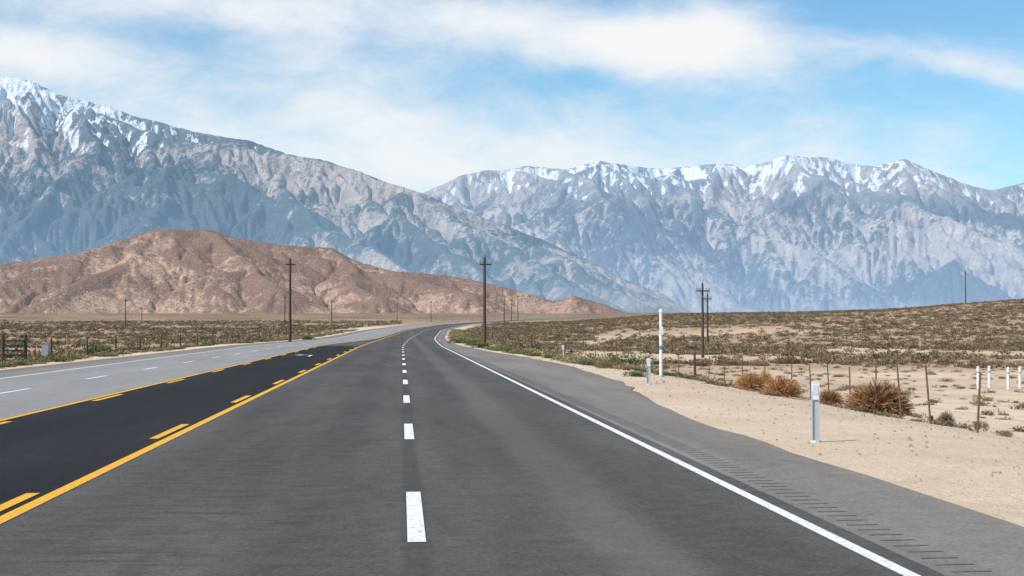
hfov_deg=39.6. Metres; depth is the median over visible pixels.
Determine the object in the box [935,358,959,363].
dry bush
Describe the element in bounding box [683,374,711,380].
sagebrush
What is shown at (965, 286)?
utility pole
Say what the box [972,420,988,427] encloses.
tumbleweed
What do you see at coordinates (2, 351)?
wire fence
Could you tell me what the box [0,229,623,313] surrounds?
brown foothills
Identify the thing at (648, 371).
delineator post
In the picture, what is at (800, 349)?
desert scrub
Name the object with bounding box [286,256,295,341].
utility pole
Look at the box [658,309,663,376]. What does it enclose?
pipeline marker post
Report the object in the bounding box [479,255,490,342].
utility pole
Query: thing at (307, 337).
sagebrush
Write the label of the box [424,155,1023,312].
mountain range
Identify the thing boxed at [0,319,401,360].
desert scrub
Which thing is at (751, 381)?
tumbleweed
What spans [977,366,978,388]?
white bollard
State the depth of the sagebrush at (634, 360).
70.06 m
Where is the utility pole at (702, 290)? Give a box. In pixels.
[696,281,709,357]
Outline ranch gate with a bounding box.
[0,335,26,361]
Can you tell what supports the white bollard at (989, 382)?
on the desert ground
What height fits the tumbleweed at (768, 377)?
0.988 m
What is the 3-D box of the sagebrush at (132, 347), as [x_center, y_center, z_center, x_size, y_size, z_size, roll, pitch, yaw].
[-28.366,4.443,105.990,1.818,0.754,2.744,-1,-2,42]
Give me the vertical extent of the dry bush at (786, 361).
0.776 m
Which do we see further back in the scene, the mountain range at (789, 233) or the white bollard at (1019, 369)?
the mountain range at (789, 233)
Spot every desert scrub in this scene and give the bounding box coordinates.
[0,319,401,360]
[466,298,1023,367]
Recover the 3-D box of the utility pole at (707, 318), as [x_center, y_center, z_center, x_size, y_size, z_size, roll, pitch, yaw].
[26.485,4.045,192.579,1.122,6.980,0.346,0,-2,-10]
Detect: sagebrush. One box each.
[80,343,118,353]
[117,344,147,350]
[300,335,315,339]
[449,337,468,342]
[464,338,482,344]
[471,342,490,347]
[587,352,658,368]
[593,359,615,367]
[621,370,646,376]
[671,372,689,377]
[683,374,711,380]
[689,360,707,365]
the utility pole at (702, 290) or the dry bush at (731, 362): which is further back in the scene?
the utility pole at (702, 290)
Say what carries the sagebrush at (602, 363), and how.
on the desert ground
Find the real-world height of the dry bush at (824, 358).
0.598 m
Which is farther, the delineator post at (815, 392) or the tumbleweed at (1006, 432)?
the tumbleweed at (1006, 432)
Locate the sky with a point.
(421, 96)
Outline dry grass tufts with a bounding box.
[638,358,1023,436]
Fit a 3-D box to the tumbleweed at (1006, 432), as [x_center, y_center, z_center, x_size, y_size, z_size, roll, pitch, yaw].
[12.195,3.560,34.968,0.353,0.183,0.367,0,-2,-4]
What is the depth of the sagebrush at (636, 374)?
50.47 m
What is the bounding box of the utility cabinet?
[41,342,49,358]
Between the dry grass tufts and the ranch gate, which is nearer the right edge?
the dry grass tufts
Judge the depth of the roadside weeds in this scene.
88.05 m
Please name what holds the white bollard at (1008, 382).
on the desert ground
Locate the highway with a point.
(428, 449)
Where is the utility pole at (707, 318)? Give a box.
[704,292,711,341]
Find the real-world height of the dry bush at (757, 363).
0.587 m
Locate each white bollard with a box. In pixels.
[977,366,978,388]
[988,366,990,387]
[1007,367,1009,388]
[1018,366,1020,386]
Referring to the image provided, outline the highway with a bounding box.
[0,317,1023,575]
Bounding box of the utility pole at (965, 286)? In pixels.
[965,271,966,302]
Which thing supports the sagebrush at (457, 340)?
on the desert ground
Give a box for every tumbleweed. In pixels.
[735,370,765,391]
[760,367,771,391]
[762,375,802,397]
[819,388,844,404]
[841,378,915,416]
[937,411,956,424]
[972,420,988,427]
[1002,429,1013,435]
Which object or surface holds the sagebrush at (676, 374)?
on the desert ground
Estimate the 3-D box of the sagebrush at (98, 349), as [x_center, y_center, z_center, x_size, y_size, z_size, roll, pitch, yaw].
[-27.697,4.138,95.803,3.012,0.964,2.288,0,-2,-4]
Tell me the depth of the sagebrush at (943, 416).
33.26 m
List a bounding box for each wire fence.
[1,328,286,361]
[487,332,1023,432]
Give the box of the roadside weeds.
[0,328,736,385]
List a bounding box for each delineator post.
[646,358,651,384]
[810,381,820,442]
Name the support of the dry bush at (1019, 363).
on the desert ground
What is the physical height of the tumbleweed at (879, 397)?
0.953 m
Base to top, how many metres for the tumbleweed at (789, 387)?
0.680 m
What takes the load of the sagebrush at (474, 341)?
on the desert ground
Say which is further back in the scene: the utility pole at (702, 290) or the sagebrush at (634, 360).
the utility pole at (702, 290)
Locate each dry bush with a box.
[655,362,676,368]
[724,358,745,365]
[746,359,768,365]
[776,355,795,363]
[814,356,832,362]
[832,374,847,376]
[839,359,864,365]
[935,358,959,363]
[975,357,1008,364]
[1007,360,1023,366]
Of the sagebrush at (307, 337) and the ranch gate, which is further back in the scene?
the sagebrush at (307, 337)
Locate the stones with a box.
[559,361,1023,493]
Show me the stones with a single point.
(911, 445)
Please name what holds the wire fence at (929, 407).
on the desert ground
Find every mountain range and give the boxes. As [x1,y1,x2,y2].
[0,77,692,312]
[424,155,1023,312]
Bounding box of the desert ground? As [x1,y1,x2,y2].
[0,300,1023,526]
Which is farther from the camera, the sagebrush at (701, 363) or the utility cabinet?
the sagebrush at (701, 363)
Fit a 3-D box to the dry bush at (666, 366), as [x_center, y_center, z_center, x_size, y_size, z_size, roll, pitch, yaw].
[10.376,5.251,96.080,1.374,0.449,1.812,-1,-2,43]
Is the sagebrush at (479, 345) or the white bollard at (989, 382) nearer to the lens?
the white bollard at (989, 382)
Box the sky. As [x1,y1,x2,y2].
[0,0,1023,192]
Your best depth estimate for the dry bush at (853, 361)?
103.80 m
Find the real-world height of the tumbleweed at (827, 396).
0.497 m
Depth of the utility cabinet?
85.79 m
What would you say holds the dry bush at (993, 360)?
on the desert ground
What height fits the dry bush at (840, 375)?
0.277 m
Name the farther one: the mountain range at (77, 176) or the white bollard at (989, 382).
the mountain range at (77, 176)

